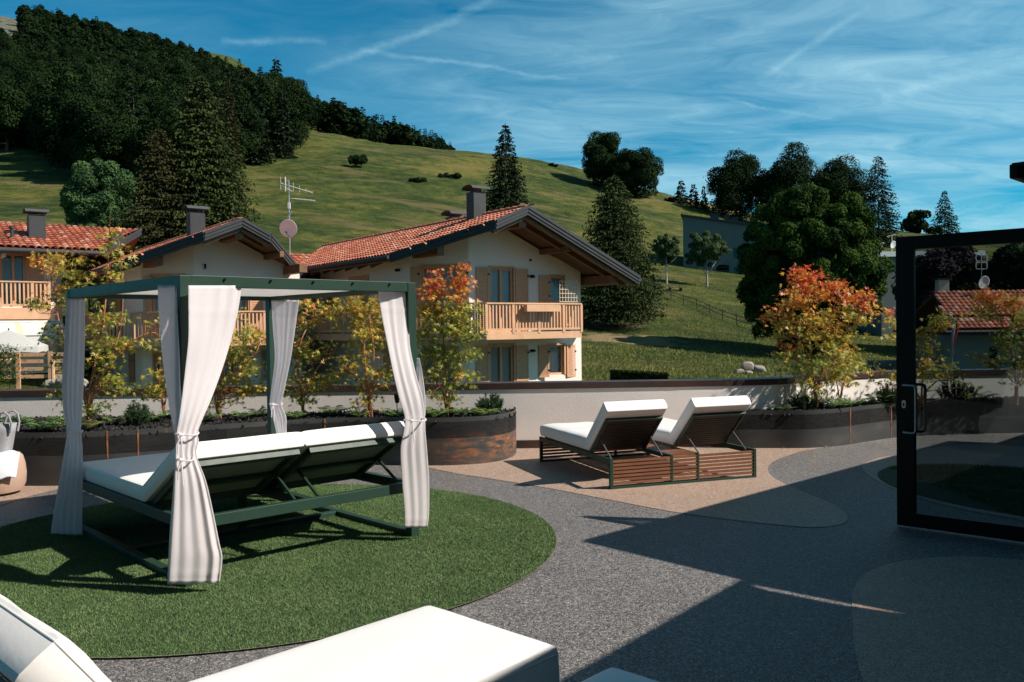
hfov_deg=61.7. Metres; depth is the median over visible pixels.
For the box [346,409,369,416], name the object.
fern
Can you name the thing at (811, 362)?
maple tree
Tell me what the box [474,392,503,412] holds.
dwarf pine
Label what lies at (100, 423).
garden spotlight
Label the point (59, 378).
stone
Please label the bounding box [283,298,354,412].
maple tree
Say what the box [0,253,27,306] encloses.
balcony door
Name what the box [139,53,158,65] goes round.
forest beech
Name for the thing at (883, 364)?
dry stone wall
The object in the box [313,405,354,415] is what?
fern
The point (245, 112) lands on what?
forest beech
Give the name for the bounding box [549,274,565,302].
window
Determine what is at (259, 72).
forest conifer
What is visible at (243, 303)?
balcony door
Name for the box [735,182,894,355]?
hornbeam tree
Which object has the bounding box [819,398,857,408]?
fern
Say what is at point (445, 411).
fern
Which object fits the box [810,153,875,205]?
skyline tree
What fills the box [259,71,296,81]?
forest beech
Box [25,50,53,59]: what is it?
forest beech
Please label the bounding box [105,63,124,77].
forest beech
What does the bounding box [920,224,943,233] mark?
bush
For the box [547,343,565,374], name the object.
window
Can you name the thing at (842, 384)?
maple tree
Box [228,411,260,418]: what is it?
fern
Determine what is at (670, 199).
bush
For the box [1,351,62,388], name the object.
slat fence
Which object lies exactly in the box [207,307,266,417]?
maple tree
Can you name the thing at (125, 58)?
forest beech
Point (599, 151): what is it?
skyline tree
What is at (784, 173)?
skyline tree
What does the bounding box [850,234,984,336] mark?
grey building
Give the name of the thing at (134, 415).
dwarf pine
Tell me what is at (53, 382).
stone
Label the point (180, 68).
forest beech
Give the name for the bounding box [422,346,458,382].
window
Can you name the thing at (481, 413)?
fern
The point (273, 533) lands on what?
turf circle
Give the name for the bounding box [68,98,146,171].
forest beech
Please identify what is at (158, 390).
maple tree
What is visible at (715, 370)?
meadow grass
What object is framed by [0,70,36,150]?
forest beech
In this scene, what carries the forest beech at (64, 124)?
on the hillside
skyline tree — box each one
[581,131,621,186]
[611,146,664,198]
[703,148,771,219]
[754,141,832,223]
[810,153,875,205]
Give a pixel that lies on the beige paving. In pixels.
(764, 496)
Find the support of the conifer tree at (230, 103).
on the hillside
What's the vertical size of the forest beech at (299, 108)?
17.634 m
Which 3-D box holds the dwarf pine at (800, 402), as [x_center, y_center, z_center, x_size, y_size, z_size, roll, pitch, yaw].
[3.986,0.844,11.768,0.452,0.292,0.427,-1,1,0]
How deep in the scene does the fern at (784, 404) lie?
11.50 m
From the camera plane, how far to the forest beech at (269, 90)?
194.73 m
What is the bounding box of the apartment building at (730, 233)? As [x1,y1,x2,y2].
[681,213,818,273]
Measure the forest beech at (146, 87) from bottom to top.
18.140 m
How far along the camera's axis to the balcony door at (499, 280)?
29.89 m
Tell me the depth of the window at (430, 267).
29.24 m
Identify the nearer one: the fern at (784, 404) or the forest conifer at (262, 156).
the fern at (784, 404)
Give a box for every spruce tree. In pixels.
[673,181,688,204]
[685,184,700,208]
[699,186,707,209]
[862,156,903,245]
[929,189,960,233]
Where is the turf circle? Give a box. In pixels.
[0,483,555,657]
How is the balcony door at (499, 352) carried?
in the chalet at (533, 271)
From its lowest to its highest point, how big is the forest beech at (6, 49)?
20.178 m
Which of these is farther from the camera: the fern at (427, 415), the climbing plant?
the climbing plant
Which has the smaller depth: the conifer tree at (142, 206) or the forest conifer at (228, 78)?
the conifer tree at (142, 206)
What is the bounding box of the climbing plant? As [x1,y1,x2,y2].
[0,344,39,384]
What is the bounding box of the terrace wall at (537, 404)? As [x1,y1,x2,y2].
[0,368,1023,447]
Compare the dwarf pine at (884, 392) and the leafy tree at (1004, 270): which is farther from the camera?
the leafy tree at (1004, 270)
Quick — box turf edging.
[10,484,556,657]
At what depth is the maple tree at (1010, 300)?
12.36 m
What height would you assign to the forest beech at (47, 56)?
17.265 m
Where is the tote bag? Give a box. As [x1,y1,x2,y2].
[0,409,19,451]
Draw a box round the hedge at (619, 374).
[609,369,669,379]
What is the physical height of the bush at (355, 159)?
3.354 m
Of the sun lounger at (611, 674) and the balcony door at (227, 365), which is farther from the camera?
the balcony door at (227, 365)
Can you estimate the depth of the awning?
30.71 m
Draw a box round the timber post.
[51,361,54,379]
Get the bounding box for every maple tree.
[10,220,160,423]
[130,349,166,418]
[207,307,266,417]
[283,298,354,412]
[322,294,393,416]
[416,259,487,415]
[747,263,888,408]
[819,352,871,406]
[859,307,984,406]
[964,284,1023,404]
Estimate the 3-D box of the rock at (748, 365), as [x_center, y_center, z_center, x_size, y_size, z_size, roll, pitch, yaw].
[13.488,1.519,49.220,0.861,0.696,0.662,-1,1,-8]
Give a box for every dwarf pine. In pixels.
[122,402,152,424]
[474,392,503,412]
[787,392,818,409]
[874,382,895,403]
[936,380,978,399]
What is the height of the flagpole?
3.174 m
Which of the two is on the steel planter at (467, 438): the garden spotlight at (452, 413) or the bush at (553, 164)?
the garden spotlight at (452, 413)
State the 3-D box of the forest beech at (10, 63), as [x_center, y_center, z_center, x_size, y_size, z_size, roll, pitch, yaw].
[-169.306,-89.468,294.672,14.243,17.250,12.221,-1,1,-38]
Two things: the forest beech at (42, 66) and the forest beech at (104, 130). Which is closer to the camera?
the forest beech at (104, 130)
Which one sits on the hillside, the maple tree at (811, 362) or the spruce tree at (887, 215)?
the spruce tree at (887, 215)
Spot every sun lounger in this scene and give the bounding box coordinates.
[0,594,559,681]
[539,395,755,489]
[581,667,657,681]
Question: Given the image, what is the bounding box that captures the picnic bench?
[668,285,683,290]
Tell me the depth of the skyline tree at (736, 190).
200.63 m
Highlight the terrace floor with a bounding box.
[0,433,1023,681]
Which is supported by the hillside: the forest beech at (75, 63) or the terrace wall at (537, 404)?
the forest beech at (75, 63)
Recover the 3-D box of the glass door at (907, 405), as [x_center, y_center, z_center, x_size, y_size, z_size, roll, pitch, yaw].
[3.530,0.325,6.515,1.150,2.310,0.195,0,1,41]
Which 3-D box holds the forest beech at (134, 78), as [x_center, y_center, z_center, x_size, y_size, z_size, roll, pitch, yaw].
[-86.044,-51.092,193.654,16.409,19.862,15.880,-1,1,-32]
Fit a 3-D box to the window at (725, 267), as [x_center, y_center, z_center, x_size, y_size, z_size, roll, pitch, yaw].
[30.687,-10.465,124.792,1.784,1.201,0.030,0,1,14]
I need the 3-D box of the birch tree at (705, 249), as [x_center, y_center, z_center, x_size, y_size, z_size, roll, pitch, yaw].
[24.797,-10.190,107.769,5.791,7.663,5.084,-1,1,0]
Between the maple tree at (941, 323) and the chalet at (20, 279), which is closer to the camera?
the maple tree at (941, 323)
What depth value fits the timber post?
24.97 m
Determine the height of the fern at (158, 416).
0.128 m
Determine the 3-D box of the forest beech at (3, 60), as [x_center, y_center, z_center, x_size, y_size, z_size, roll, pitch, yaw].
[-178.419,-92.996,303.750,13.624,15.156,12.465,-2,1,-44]
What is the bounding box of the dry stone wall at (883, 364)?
[863,360,895,369]
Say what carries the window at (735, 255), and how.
in the apartment building at (730, 233)
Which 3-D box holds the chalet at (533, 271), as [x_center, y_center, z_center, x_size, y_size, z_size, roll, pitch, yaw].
[-3.593,-1.246,34.883,9.000,8.490,15.983,-1,1,-37]
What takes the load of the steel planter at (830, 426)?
on the terrace floor
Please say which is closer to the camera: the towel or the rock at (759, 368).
the towel
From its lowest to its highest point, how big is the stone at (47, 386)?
0.301 m
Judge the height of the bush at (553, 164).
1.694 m
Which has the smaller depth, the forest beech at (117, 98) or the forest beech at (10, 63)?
the forest beech at (117, 98)
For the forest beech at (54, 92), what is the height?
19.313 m
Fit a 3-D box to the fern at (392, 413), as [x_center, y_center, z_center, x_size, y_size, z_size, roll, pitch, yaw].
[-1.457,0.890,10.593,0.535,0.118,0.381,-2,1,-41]
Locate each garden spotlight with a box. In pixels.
[96,417,102,427]
[394,393,398,416]
[448,407,453,416]
[819,401,823,409]
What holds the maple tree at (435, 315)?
on the steel planter at (467, 438)
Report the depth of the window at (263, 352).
31.83 m
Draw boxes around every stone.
[42,379,52,388]
[49,378,59,387]
[56,375,61,384]
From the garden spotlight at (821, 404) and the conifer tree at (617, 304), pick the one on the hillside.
the conifer tree at (617, 304)
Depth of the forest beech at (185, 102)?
165.28 m
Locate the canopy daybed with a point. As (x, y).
(189, 478)
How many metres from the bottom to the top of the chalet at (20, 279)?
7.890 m
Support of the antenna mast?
attached to the chalet at (239, 247)
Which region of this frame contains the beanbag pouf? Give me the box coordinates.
[0,451,26,494]
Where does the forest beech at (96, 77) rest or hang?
on the hillside
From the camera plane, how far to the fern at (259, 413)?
10.89 m
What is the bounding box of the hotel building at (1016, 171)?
[1009,161,1023,182]
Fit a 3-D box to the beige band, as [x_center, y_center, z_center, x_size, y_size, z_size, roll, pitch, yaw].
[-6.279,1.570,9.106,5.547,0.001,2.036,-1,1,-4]
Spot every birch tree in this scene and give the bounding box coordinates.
[651,233,679,283]
[684,230,731,286]
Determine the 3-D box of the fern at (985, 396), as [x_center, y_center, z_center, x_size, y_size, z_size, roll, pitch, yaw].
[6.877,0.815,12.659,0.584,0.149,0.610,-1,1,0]
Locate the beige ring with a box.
[862,444,1023,519]
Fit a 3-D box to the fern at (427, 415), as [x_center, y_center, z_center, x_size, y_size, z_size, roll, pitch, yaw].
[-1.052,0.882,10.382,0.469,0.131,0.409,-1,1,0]
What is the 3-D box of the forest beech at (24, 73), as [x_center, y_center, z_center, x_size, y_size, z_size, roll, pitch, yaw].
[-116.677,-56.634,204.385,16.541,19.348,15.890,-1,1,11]
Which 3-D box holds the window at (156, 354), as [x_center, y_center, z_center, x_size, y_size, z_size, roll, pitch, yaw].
[-12.159,1.493,30.555,1.290,2.222,0.207,-1,1,8]
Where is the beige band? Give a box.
[0,486,57,504]
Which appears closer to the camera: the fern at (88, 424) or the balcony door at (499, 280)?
the fern at (88, 424)
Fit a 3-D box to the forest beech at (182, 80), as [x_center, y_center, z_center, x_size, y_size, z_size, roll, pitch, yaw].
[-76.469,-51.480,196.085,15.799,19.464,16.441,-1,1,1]
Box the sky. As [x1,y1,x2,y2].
[0,0,1023,233]
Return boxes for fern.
[0,414,26,422]
[20,416,64,430]
[52,419,107,429]
[102,415,124,423]
[150,410,169,420]
[202,412,222,420]
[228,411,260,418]
[247,407,266,415]
[285,410,305,418]
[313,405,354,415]
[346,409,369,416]
[375,408,403,416]
[425,406,463,417]
[425,410,441,417]
[454,407,471,415]
[468,407,498,415]
[763,403,792,409]
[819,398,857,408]
[830,397,871,406]
[864,394,895,403]
[971,391,997,398]
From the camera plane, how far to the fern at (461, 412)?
10.70 m
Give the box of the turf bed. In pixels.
[887,463,1023,514]
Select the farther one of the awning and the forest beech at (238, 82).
the forest beech at (238, 82)
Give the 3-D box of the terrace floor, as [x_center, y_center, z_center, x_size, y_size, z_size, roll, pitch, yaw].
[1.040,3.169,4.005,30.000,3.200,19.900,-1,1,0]
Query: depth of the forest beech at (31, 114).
178.14 m
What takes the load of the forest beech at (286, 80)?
on the hillside
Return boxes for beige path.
[852,556,1023,681]
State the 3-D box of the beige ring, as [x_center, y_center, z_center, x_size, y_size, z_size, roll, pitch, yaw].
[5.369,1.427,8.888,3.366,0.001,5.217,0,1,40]
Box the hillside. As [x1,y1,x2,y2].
[0,16,1022,388]
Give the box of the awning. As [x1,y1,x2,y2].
[0,320,64,342]
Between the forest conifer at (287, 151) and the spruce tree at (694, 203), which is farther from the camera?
the spruce tree at (694, 203)
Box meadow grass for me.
[581,276,895,379]
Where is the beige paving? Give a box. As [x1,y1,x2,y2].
[428,445,847,526]
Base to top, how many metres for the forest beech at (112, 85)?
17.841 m
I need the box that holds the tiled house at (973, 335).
[893,278,1023,369]
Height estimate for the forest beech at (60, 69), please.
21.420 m
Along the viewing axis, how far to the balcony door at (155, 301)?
30.51 m
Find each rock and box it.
[733,369,743,372]
[741,362,753,370]
[753,365,765,371]
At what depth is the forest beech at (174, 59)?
327.21 m
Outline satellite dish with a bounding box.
[975,253,989,293]
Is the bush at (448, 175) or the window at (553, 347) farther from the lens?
the bush at (448, 175)
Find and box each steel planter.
[0,406,516,485]
[710,396,1023,447]
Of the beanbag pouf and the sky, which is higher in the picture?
the sky
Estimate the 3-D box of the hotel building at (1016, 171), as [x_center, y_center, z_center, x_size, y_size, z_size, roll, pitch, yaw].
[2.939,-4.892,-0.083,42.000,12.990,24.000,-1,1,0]
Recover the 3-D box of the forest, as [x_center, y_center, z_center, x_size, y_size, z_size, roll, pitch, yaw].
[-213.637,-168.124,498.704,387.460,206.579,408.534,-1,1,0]
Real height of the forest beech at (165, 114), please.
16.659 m
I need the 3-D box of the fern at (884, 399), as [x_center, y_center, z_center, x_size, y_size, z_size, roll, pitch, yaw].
[5.204,0.830,12.195,0.487,0.176,0.545,-2,1,-41]
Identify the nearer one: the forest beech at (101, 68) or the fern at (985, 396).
the fern at (985, 396)
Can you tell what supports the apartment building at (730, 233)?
on the hillside
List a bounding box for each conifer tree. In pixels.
[110,124,205,252]
[135,74,261,245]
[216,79,248,218]
[483,124,534,211]
[581,174,668,327]
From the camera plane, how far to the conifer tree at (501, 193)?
126.94 m
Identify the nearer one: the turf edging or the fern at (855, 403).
the turf edging
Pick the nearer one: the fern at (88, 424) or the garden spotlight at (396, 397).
the fern at (88, 424)
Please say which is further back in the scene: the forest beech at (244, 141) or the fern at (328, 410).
the forest beech at (244, 141)
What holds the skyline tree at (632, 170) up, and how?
on the hillside
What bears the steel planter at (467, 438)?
on the terrace floor
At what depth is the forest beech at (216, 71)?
282.82 m
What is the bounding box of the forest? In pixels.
[0,4,455,149]
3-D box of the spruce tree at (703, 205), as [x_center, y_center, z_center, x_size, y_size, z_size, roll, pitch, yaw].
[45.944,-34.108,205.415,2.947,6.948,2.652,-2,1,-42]
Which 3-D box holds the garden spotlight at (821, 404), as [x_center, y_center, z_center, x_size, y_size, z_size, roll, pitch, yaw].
[4.188,0.899,11.614,0.066,0.160,0.095,-1,1,0]
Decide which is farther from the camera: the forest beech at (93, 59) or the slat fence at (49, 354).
the forest beech at (93, 59)
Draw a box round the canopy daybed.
[51,275,428,586]
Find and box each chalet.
[0,208,141,374]
[61,205,307,386]
[300,185,641,383]
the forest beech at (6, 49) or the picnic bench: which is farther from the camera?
the forest beech at (6, 49)
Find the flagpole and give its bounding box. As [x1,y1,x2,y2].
[952,313,957,367]
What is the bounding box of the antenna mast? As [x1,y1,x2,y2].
[280,177,314,255]
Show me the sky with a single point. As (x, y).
(932, 89)
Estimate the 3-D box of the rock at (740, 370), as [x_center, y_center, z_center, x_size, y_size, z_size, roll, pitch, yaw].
[12.558,1.683,47.376,0.525,0.290,0.475,-1,1,-24]
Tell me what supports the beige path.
on the terrace floor
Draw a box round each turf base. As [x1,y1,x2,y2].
[0,484,555,657]
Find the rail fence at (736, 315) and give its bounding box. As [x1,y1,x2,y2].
[659,285,752,327]
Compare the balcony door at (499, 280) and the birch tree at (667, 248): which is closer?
the balcony door at (499, 280)
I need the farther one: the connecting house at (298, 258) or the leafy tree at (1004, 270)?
the leafy tree at (1004, 270)
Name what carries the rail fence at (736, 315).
on the hillside
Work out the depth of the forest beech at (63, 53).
331.40 m
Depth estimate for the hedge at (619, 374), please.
40.31 m
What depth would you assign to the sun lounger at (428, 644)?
3.04 m
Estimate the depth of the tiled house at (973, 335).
45.19 m
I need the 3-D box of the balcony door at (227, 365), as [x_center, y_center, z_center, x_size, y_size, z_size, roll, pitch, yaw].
[-10.440,1.539,30.958,1.040,2.272,0.207,-1,1,-37]
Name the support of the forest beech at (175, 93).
on the hillside
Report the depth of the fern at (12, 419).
10.22 m
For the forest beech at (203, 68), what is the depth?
318.13 m
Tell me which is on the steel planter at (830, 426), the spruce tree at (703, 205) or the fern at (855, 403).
the fern at (855, 403)
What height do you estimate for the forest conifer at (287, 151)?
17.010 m
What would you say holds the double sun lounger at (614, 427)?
on the beige paving
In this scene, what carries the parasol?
on the hillside
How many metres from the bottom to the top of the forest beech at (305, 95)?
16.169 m
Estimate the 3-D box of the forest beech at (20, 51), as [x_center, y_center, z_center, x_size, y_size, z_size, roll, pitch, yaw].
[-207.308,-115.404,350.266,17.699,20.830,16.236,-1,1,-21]
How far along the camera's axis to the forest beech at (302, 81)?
284.96 m
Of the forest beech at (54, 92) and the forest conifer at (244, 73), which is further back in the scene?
the forest conifer at (244, 73)
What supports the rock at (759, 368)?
on the hillside
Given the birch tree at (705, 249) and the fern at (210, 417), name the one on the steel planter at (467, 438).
the fern at (210, 417)
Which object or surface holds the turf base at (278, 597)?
on the terrace floor
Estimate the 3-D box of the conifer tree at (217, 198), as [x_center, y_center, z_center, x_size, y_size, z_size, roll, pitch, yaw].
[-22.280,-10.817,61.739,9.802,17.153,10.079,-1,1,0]
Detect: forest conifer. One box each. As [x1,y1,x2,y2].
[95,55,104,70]
[120,82,152,180]
[220,64,248,154]
[238,67,249,79]
[241,84,276,163]
[256,67,263,78]
[269,59,283,75]
[270,88,297,158]
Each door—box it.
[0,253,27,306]
[216,355,237,385]
[236,300,249,338]
[488,265,515,331]
[488,343,515,381]
[896,228,1023,541]
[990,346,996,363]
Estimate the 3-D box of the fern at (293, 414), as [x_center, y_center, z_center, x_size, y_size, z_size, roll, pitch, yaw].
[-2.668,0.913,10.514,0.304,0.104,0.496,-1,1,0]
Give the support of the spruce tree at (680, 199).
on the hillside
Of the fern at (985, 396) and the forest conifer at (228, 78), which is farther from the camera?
the forest conifer at (228, 78)
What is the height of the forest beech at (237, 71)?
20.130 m
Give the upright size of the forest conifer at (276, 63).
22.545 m
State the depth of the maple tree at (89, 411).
10.28 m
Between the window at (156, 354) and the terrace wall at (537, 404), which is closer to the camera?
the terrace wall at (537, 404)
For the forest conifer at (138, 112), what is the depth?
157.33 m
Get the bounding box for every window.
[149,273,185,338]
[152,352,165,386]
[260,350,266,380]
[419,263,459,331]
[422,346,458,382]
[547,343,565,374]
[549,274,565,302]
[716,265,728,271]
[733,248,738,257]
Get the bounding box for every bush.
[347,154,367,165]
[408,174,426,181]
[438,172,461,178]
[548,163,557,166]
[664,196,676,201]
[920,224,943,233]
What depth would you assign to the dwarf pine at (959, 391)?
12.57 m
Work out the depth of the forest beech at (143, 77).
204.65 m
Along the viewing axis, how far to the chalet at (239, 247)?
30.91 m
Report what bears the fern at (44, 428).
on the steel planter at (467, 438)
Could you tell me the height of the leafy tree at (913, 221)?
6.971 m
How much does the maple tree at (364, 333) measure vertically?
1.708 m
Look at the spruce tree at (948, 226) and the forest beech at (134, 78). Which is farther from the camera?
the spruce tree at (948, 226)
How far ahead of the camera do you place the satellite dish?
47.02 m
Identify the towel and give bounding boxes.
[0,450,19,479]
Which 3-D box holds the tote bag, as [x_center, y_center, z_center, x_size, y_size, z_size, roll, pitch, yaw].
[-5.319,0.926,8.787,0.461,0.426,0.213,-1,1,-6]
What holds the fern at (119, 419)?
on the steel planter at (467, 438)
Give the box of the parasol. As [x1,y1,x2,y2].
[0,328,47,388]
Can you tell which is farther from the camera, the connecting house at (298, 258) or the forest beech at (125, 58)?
the forest beech at (125, 58)
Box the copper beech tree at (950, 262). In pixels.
[891,246,988,333]
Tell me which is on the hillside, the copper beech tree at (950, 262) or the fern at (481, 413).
the copper beech tree at (950, 262)
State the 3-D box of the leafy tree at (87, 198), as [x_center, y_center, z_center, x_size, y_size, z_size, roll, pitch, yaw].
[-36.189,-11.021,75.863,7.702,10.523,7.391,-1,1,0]
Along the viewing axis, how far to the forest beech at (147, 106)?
165.46 m
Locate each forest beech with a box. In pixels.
[0,32,25,56]
[0,37,22,59]
[0,55,12,65]
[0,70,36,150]
[1,55,27,69]
[1,62,44,89]
[24,81,57,143]
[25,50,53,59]
[25,72,102,169]
[27,51,59,65]
[30,60,72,71]
[33,60,75,77]
[41,94,120,170]
[56,46,88,61]
[68,59,93,68]
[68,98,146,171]
[69,71,117,94]
[71,63,117,84]
[85,51,123,68]
[96,88,134,107]
[104,69,154,97]
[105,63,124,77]
[105,77,140,89]
[114,54,144,72]
[119,79,184,100]
[120,92,182,171]
[120,97,206,182]
[132,65,173,83]
[134,61,166,75]
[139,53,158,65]
[144,69,193,93]
[154,88,183,103]
[155,93,240,151]
[163,61,203,78]
[164,56,193,66]
[182,80,266,155]
[182,104,252,173]
[192,61,219,76]
[206,69,233,77]
[207,74,248,86]
[233,68,245,80]
[240,76,293,151]
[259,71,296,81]
[267,78,318,149]
[277,78,310,140]
[290,75,308,91]
[296,80,312,120]
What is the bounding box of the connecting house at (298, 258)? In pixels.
[232,253,338,384]
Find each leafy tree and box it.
[59,158,143,246]
[900,209,931,232]
[951,244,1023,290]
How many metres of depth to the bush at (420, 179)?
178.64 m
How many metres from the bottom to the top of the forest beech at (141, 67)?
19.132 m

